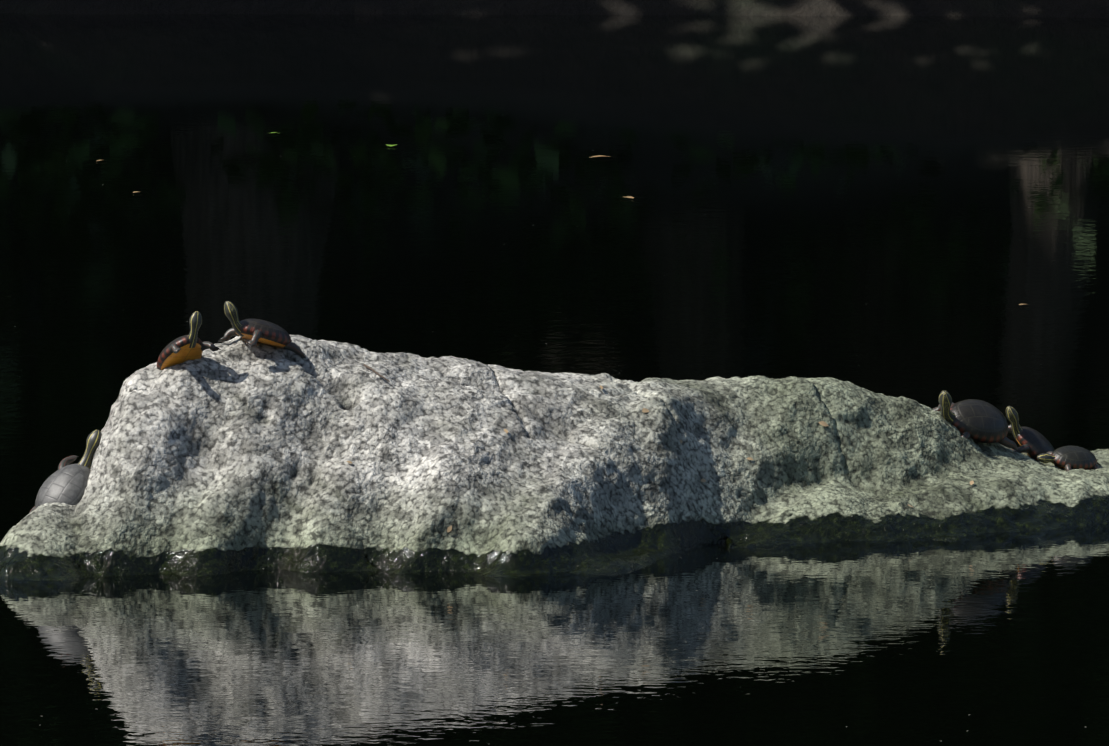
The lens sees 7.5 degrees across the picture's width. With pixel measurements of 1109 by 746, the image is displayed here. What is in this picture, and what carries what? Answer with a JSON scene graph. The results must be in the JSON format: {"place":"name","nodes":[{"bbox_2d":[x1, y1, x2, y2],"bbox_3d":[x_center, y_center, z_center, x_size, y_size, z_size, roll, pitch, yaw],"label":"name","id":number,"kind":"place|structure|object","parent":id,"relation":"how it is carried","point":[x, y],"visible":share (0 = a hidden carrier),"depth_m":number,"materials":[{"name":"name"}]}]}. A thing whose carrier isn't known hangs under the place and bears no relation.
{"place":"outdoors","nodes":[
{"label":"outdoors","id":0,"kind":"place"},
{"bbox_2d":[0,13,1108,745],"bbox_3d":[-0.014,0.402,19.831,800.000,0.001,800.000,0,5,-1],"label":"pond water","id":1,"kind":"structure","parent":0,"point":[914,207],"depth_m":26.72,"materials":[{"name":"black liquid"}]},
{"bbox_2d":[0,335,1108,580],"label":"rock","id":2,"kind":"object","parent":1,"relation":"in","point":[234,455],"visible":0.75,"depth_m":19.58,"materials":[{"name":"stone"}]},
{"bbox_2d":[29,430,101,512],"bbox_3d":[-1.110,0.259,19.456,0.172,0.253,0.132,-5,7,-41],"label":"turtle","id":3,"kind":"object","parent":2,"relation":"on","point":[65,482],"visible":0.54,"depth_m":19.43,"materials":[{"name":"black"}]},
{"bbox_2d":[157,311,220,369],"bbox_3d":[-0.857,-0.052,19.541,0.121,0.188,0.139,-4,7,-35],"label":"turtle","id":4,"kind":"object","parent":2,"relation":"on","point":[184,348],"visible":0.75,"depth_m":19.51,"materials":[{"name":"orange"}]},
{"bbox_2d":[217,301,305,357],"bbox_3d":[-0.685,-0.102,19.633,0.188,0.140,0.130,-5,7,-42],"label":"turtle","id":5,"kind":"object","parent":2,"relation":"on","point":[254,331],"visible":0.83,"depth_m":19.59,"materials":[{"name":"black"}]},
{"bbox_2d":[346,364,973,532],"bbox_3d":[0.215,0.149,19.886,1.647,0.372,0.447,-4,6,-34],"label":"litter rock","id":6,"kind":"object","parent":2,"relation":"on","point":[822,423],"visible":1,"depth_m":19.87,"materials":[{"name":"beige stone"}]},
{"bbox_2d":[933,390,1017,450],"bbox_3d":[1.008,0.113,20.505,0.244,0.162,0.150,-3,6,-28],"label":"turtle","id":7,"kind":"object","parent":2,"relation":"on","point":[980,421],"visible":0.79,"depth_m":20.47,"materials":[{"name":"black"}]},
{"bbox_2d":[1006,406,1054,460],"bbox_3d":[1.161,0.180,20.689,0.171,0.213,0.122,-3,6,-25],"label":"turtle","id":8,"kind":"object","parent":2,"relation":"on","point":[1033,443],"visible":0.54,"depth_m":20.64,"materials":[{"name":"black"}]},
{"bbox_2d":[1037,445,1100,470],"bbox_3d":[1.246,0.220,20.626,0.187,0.085,0.122,-3,6,-32],"label":"turtle","id":9,"kind":"object","parent":2,"relation":"on","point":[1070,457],"visible":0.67,"depth_m":20.59,"materials":[{"name":"black"}]},
{"bbox_2d":[0,0,1108,17],"bbox_3d":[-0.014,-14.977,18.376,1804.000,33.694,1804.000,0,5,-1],"label":"terrain ground","id":10,"kind":"structure","parent":0,"point":[1048,8],"depth_m":43.54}
]}

